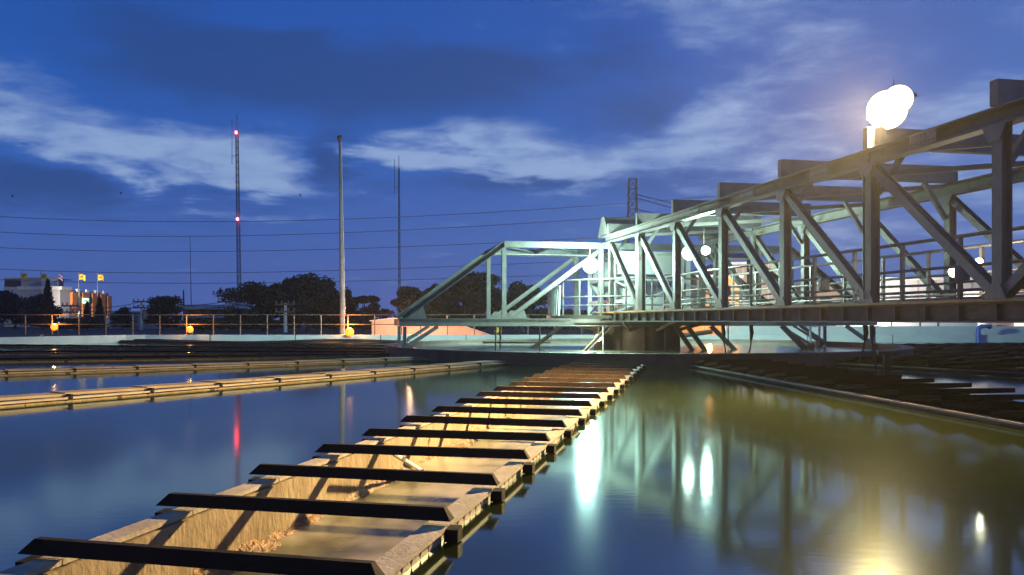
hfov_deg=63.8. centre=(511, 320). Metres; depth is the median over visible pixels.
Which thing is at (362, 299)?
flat tree
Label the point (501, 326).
pipe fence
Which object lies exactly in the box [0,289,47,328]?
broadleaf tree
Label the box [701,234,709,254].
cool floodlight
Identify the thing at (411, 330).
pink shed
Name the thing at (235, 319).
broadleaf tree
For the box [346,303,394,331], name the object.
broadleaf tree
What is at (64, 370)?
launder trough
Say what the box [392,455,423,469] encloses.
metal rod
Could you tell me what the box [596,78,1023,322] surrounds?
truss bridge
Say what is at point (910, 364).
launder trough
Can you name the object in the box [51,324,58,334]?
bulkhead lamp
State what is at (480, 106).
sky
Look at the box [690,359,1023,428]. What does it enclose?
launder trough
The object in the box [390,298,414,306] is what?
flat tree
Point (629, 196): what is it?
transmission tower
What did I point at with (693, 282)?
brick shed
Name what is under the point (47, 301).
conifer tree
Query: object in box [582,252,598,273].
cool floodlight
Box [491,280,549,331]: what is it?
broadleaf tree
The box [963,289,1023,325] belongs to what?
lit house
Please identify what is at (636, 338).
drum
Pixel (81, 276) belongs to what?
flag
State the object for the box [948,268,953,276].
rail lamp
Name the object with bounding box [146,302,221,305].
street wire
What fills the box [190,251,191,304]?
whip antenna
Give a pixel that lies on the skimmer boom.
(499, 342)
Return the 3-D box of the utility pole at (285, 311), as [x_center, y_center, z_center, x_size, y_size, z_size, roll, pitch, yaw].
[-17.081,-0.301,61.985,1.500,2.402,0.350,0,0,0]
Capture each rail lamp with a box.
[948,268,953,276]
[975,258,987,266]
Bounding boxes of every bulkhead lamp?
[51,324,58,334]
[187,326,192,334]
[345,328,353,336]
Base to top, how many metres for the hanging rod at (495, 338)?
0.720 m
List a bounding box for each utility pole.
[61,302,78,330]
[133,298,148,329]
[217,299,233,329]
[275,300,294,331]
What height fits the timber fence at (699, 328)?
0.918 m
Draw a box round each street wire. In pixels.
[72,305,139,311]
[79,302,138,307]
[144,305,222,309]
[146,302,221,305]
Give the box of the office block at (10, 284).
[3,277,74,326]
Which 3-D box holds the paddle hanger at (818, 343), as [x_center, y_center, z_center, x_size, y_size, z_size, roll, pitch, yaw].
[9.931,0.505,27.546,1.152,0.710,0.256,0,0,-10]
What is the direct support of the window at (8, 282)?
in the office block at (10, 284)
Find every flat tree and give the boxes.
[344,295,380,331]
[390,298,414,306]
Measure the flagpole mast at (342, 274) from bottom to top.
9.603 m
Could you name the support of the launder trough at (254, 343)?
attached to the basin wall at (41, 339)
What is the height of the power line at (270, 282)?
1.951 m
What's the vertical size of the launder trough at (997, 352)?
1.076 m
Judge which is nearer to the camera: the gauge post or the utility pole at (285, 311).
the gauge post
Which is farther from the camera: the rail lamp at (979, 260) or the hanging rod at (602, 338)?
the hanging rod at (602, 338)
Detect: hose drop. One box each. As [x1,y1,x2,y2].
[721,325,725,352]
[748,325,753,352]
[858,325,868,361]
[869,325,876,371]
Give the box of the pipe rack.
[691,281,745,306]
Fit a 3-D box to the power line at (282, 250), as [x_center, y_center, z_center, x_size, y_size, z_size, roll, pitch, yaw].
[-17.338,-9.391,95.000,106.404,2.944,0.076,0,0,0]
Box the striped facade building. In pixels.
[17,286,111,326]
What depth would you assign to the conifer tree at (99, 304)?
79.87 m
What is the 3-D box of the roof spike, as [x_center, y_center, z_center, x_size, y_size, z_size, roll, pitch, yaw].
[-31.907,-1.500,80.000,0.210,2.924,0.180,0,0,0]
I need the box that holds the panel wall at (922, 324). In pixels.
[878,322,977,325]
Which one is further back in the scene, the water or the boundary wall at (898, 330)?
the boundary wall at (898, 330)
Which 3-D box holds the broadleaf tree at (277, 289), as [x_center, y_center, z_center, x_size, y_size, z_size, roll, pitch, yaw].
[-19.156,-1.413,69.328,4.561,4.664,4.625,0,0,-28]
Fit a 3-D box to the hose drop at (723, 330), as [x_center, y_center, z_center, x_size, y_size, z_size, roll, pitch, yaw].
[5.096,0.464,19.800,0.120,0.699,0.100,0,0,0]
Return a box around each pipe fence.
[0,314,401,334]
[420,314,595,334]
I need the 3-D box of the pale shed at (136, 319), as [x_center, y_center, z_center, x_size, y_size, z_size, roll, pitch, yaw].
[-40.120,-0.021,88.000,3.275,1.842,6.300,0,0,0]
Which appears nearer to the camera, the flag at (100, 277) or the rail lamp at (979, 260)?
the rail lamp at (979, 260)
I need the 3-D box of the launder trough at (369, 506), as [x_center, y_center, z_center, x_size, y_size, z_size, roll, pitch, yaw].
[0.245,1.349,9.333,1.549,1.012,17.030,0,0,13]
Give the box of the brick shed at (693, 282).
[684,275,742,329]
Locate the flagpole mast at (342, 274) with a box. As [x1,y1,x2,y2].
[337,135,344,334]
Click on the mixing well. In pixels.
(559, 351)
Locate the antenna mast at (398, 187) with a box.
[394,159,400,312]
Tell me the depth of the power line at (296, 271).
94.97 m
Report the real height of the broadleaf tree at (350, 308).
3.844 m
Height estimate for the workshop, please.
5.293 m
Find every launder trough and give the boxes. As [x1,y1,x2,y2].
[0,344,385,349]
[0,350,385,354]
[0,353,390,362]
[0,357,427,375]
[0,360,508,407]
[0,361,645,574]
[118,340,383,346]
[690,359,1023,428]
[837,356,1023,375]
[887,342,1023,346]
[897,352,1023,364]
[913,349,1023,359]
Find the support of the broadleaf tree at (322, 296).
on the ground
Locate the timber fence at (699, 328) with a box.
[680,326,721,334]
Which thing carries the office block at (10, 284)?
on the ground
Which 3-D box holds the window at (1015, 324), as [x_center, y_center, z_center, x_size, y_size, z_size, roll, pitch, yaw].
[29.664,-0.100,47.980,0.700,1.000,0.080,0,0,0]
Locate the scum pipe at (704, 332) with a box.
[684,329,712,337]
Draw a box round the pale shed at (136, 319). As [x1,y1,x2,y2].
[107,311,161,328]
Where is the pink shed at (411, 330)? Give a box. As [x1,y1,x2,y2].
[370,318,489,334]
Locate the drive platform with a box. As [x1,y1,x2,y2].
[547,251,709,331]
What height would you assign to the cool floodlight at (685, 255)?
0.803 m
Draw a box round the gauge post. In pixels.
[876,351,896,374]
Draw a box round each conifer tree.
[37,279,58,328]
[83,301,89,329]
[93,297,104,329]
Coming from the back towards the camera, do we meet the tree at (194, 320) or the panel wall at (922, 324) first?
the tree at (194, 320)
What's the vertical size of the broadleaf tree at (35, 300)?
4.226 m
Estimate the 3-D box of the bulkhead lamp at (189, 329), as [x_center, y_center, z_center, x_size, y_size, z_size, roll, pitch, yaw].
[-14.628,0.463,37.512,0.290,0.393,0.445,0,0,23]
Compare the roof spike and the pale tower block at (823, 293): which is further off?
the roof spike
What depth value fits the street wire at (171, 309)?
75.98 m
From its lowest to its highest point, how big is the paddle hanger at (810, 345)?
0.710 m
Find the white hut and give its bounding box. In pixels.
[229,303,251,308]
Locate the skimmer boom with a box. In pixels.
[483,332,549,345]
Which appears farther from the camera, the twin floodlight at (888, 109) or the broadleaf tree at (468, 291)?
the broadleaf tree at (468, 291)
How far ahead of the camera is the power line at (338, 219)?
94.97 m
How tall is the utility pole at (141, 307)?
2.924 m
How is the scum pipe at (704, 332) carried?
on the mixing well
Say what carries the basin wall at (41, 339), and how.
on the basin floor
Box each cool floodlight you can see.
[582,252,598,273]
[682,234,696,260]
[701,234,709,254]
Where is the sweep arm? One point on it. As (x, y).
(412, 314)
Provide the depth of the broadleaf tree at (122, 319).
83.81 m
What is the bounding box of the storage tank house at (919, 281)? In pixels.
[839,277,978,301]
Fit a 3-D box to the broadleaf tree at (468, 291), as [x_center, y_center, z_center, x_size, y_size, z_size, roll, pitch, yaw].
[-3.200,-1.347,59.862,8.264,4.554,6.378,0,0,0]
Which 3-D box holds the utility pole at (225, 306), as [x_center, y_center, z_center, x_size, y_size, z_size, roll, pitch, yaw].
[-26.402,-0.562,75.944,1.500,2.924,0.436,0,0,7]
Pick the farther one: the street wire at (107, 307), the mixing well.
the street wire at (107, 307)
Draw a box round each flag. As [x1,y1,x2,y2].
[41,273,46,279]
[78,271,84,295]
[97,272,103,295]
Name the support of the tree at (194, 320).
on the ground
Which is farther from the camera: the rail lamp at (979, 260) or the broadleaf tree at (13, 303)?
the broadleaf tree at (13, 303)
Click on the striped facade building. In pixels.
(65, 295)
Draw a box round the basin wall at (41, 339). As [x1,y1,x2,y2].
[0,335,1023,344]
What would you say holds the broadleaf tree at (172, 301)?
on the ground
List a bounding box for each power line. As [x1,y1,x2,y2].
[0,196,715,221]
[0,226,822,251]
[0,270,694,283]
[2,203,822,236]
[4,251,818,272]
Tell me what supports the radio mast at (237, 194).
on the ground
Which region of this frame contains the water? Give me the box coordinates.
[0,342,1023,574]
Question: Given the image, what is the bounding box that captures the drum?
[594,326,681,349]
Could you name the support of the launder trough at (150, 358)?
attached to the basin wall at (41, 339)
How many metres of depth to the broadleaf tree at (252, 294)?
66.24 m
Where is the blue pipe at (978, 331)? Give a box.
[976,324,991,341]
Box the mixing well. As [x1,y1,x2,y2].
[384,338,914,373]
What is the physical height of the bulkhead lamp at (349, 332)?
0.435 m
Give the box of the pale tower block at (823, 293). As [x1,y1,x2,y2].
[794,282,839,302]
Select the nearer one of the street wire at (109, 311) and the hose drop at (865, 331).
the hose drop at (865, 331)
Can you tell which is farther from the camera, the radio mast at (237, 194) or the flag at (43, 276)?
the flag at (43, 276)
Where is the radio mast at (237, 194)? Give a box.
[235,131,240,302]
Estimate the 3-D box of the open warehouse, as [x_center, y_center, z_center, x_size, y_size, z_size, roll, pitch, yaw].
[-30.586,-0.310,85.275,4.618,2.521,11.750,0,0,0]
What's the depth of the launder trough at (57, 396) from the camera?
11.96 m
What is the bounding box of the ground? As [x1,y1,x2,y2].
[0,322,707,336]
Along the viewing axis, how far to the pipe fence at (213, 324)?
37.78 m
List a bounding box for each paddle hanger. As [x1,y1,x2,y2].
[789,326,816,348]
[793,326,822,345]
[868,326,880,348]
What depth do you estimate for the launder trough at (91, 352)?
24.24 m
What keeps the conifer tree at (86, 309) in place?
on the ground
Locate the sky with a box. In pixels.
[0,0,1023,321]
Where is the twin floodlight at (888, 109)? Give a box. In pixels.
[866,79,917,129]
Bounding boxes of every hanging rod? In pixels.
[495,326,496,350]
[602,326,603,350]
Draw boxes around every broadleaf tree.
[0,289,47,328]
[26,293,62,327]
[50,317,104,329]
[108,306,133,328]
[139,294,185,329]
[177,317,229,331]
[213,281,296,330]
[220,306,258,331]
[258,276,303,328]
[262,272,349,331]
[334,287,360,330]
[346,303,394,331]
[393,283,442,318]
[412,271,521,329]
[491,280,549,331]
[544,309,586,331]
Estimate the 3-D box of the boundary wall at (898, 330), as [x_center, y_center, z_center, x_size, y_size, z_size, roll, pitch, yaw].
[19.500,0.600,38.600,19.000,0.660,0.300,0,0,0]
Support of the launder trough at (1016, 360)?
attached to the basin wall at (41, 339)
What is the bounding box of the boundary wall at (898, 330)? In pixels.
[725,326,1023,334]
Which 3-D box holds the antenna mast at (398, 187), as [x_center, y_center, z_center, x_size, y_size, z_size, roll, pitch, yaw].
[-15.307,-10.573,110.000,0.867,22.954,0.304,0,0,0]
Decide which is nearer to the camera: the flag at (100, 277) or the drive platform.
the drive platform
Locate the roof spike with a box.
[183,290,184,319]
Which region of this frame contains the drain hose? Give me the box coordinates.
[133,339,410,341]
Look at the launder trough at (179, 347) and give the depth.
28.53 m
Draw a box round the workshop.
[695,262,776,304]
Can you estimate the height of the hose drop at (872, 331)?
1.056 m
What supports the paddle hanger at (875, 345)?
hanging from the sweep arm
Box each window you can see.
[5,279,20,286]
[1014,323,1023,325]
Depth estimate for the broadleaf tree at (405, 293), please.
60.30 m
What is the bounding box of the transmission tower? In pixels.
[626,178,637,250]
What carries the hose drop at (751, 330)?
hanging from the truss bridge
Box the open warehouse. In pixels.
[176,305,252,329]
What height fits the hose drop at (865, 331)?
0.724 m
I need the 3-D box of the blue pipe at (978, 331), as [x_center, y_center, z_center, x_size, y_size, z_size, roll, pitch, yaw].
[21.507,0.635,37.468,0.814,0.930,0.335,0,0,0]
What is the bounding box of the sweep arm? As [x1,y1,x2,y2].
[394,241,878,350]
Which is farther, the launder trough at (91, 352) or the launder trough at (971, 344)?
the launder trough at (971, 344)
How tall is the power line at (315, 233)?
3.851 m
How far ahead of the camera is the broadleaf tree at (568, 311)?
61.58 m

